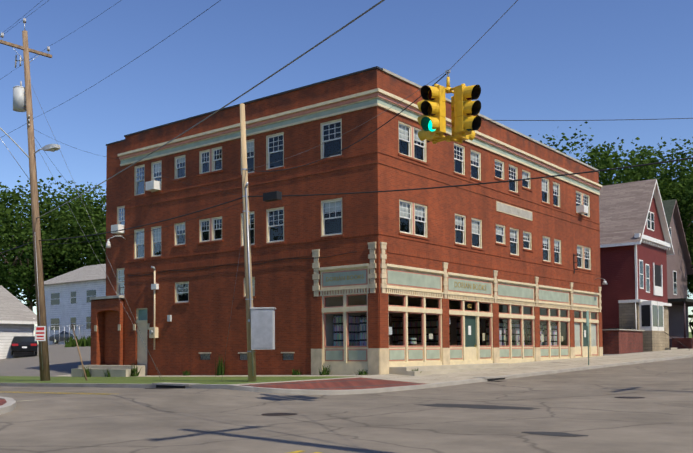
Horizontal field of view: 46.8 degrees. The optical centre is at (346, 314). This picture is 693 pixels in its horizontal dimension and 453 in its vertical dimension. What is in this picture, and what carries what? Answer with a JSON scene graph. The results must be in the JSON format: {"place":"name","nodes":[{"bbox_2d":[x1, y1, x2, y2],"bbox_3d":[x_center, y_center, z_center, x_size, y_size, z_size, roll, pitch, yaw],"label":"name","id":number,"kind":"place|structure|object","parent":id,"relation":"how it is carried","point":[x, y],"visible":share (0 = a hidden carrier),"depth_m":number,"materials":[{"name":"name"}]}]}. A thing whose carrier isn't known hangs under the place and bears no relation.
{"place":"outdoors","nodes":[
{"label":"outdoors","id":0,"kind":"place"},
{"bbox_2d":[0,396,15,414],"bbox_3d":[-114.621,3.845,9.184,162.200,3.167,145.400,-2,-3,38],"label":"traffic island","id":1,"kind":"structure","parent":0,"point":[7,404],"depth_m":16.87,"materials":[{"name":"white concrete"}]},
{"bbox_2d":[0,386,211,400],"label":"road","id":2,"kind":"structure","parent":0,"point":[30,393],"depth_m":23.51,"materials":[{"name":"grey asphalt"}]},
{"bbox_2d":[0,391,108,394],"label":"line","id":3,"kind":"object","parent":2,"relation":"on","point":[57,393],"visible":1,"depth_m":22.64,"materials":[{"name":"yellow paint"}]},
{"bbox_2d":[0,357,692,452],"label":"road","id":4,"kind":"structure","parent":0,"point":[658,418],"depth_m":15.26,"materials":[{"name":"grey asphalt"}]},
{"bbox_2d":[145,376,644,436],"bbox_3d":[2.968,2.074,20.838,13.735,0.318,16.652,1,-3,-23],"label":"road patch","id":5,"kind":"object","parent":4,"relation":"on","point":[164,385],"visible":0.81,"depth_m":18.68,"materials":[{"name":"black asphalt"}]},
{"bbox_2d":[0,332,692,394],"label":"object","id":6,"kind":"structure","parent":0,"point":[23,371],"depth_m":31.14,"materials":[{"name":"concrete"}]},
{"bbox_2d":[0,285,36,358],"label":"white building","id":7,"kind":"structure","parent":6,"relation":"on","point":[18,317],"depth_m":56.76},
{"bbox_2d":[11,336,37,355],"bbox_3d":[-23.121,2.235,57.483,1.720,1.392,4.580,1,-3,-22],"label":"black sedan car","id":8,"kind":"object","parent":6,"relation":"on","point":[24,343],"visible":0.94,"depth_m":55.63,"materials":[{"name":"paint"}]},
{"bbox_2d":[0,18,60,380],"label":"utility pole","id":9,"kind":"object","parent":6,"relation":"on","point":[22,98],"visible":0.98,"depth_m":34.03,"materials":[{"name":"brown wood"}]},
{"bbox_2d":[0,0,692,380],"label":"overhead wires","id":10,"kind":"object","parent":9,"relation":"hanging from","point":[312,162],"visible":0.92,"depth_m":23.47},
{"bbox_2d":[417,70,481,143],"bbox_3d":[2.300,-4.717,18.071,1.334,1.615,1.334,0,-3,1],"label":"traffic signal","id":11,"kind":"object","parent":10,"relation":"attached to","point":[466,124],"visible":1,"depth_m":17.67,"materials":[{"name":"yellow metal"}]},
{"bbox_2d":[0,184,90,305],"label":"tree","id":12,"kind":"object","parent":6,"relation":"on","point":[11,277],"visible":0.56,"depth_m":113.42,"materials":[{"name":"green plant"}]},
{"bbox_2d":[0,176,105,310],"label":"tree","id":13,"kind":"object","parent":6,"relation":"on","point":[31,288],"visible":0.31,"depth_m":116.09,"materials":[{"name":"green plant"}]},
{"bbox_2d":[0,176,105,305],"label":"tree","id":14,"kind":"object","parent":6,"relation":"on","point":[58,201],"visible":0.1,"depth_m":122.00,"materials":[{"name":"green plant"}]},
{"bbox_2d":[49,331,73,343],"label":"grey car","id":15,"kind":"object","parent":6,"relation":"on","point":[51,337],"visible":0.25,"depth_m":78.24,"materials":[{"name":"paint"}]},
{"bbox_2d":[25,197,105,276],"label":"tree","id":16,"kind":"object","parent":6,"relation":"on","point":[102,257],"visible":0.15,"depth_m":117.31,"materials":[{"name":"green plant"}]},
{"bbox_2d":[49,325,83,344],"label":"metal railing","id":17,"kind":"object","parent":6,"relation":"on","point":[64,331],"visible":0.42,"depth_m":75.25,"materials":[{"name":"white metal"}]},
{"bbox_2d":[33,264,105,344],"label":"house","id":18,"kind":"structure","parent":6,"relation":"on","point":[68,295],"depth_m":77.88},
{"bbox_2d":[71,324,86,379],"bbox_3d":[-10.838,1.614,32.544,1.065,2.524,0.070,-2,-3,32],"label":"leaning pole","id":19,"kind":"object","parent":6,"relation":"on","point":[79,352],"visible":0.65,"depth_m":32.54,"materials":[{"name":"brown wood"}]},
{"bbox_2d":[64,335,421,376],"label":"weeds","id":20,"kind":"object","parent":6,"relation":"on","point":[83,342],"visible":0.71,"depth_m":36.98,"materials":[{"name":"green plant"}]},
{"bbox_2d":[240,103,281,381],"bbox_3d":[-2.651,-2.269,26.132,1.709,9.483,0.896,-2,-3,38],"label":"utility pole","id":21,"kind":"object","parent":6,"relation":"on","point":[260,322],"visible":0.98,"depth_m":26.01,"materials":[{"name":"brown wood"}]},
{"bbox_2d":[71,66,602,376],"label":"building","id":22,"kind":"structure","parent":6,"relation":"on","point":[435,243],"depth_m":35.02,"materials":[{"name":"red brick"}]},
{"bbox_2d":[326,274,363,281],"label":"sign letters","id":23,"kind":"object","parent":22,"relation":"attached to","point":[358,276],"visible":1,"depth_m":30.95,"materials":[{"name":"gold metal"}]},
{"bbox_2d":[106,236,606,349],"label":"facade fixtures","id":24,"kind":"object","parent":22,"relation":"attached to","point":[153,332],"visible":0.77,"depth_m":37.76,"materials":[{"name":"white paint"}]},
{"bbox_2d":[252,280,595,345],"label":"storefront windows","id":25,"kind":"structure","parent":22,"relation":"attached to","point":[360,337],"depth_m":38.72,"materials":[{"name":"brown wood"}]},
{"bbox_2d":[455,282,485,290],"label":"sign letters","id":26,"kind":"object","parent":22,"relation":"attached to","point":[474,286],"visible":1,"depth_m":35.68,"materials":[{"name":"beige metal"}]},
{"bbox_2d":[586,310,588,364],"bbox_3d":[11.739,1.166,38.897,0.060,2.750,0.320,-2,-3,38],"label":"street sign post","id":27,"kind":"object","parent":6,"relation":"on","point":[587,318],"visible":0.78,"depth_m":38.88,"materials":[{"name":"metal"}]},
{"bbox_2d":[529,121,681,219],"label":"tree","id":28,"kind":"object","parent":6,"relation":"on","point":[600,163],"visible":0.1,"depth_m":77.12,"materials":[{"name":"green plant"}]},
{"bbox_2d":[594,145,692,283],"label":"tree","id":29,"kind":"object","parent":6,"relation":"on","point":[666,176],"visible":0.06,"depth_m":85.95,"materials":[{"name":"green plant"}]},
{"bbox_2d":[599,179,689,353],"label":"red house","id":30,"kind":"structure","parent":6,"relation":"on","point":[636,247],"depth_m":57.68,"materials":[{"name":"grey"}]},
{"bbox_2d":[602,137,692,292],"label":"tree","id":31,"kind":"object","parent":6,"relation":"on","point":[672,150],"visible":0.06,"depth_m":85.37,"materials":[{"name":"green plant"}]},
{"bbox_2d":[658,160,692,290],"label":"tree","id":32,"kind":"object","parent":6,"relation":"on","point":[687,190],"visible":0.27,"depth_m":77.22,"materials":[{"name":"green plant"}]},
{"bbox_2d":[662,199,692,348],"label":"mauve house","id":33,"kind":"structure","parent":6,"relation":"on","point":[679,268],"depth_m":72.53,"materials":[{"name":"grey"}]},
{"bbox_2d":[665,157,692,293],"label":"tree","id":34,"kind":"object","parent":6,"relation":"on","point":[688,233],"depth_m":88.42,"materials":[{"name":"green plant"}]},
{"bbox_2d":[688,310,692,334],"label":"shrub","id":35,"kind":"object","parent":6,"relation":"on","point":[690,322],"visible":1,"depth_m":62.22,"materials":[{"name":"green plant"}]},
{"bbox_2d":[0,0,692,400],"label":"sky","id":36,"kind":"structure","parent":0,"point":[611,62],"materials":[{"name":"blue"}]}
]}

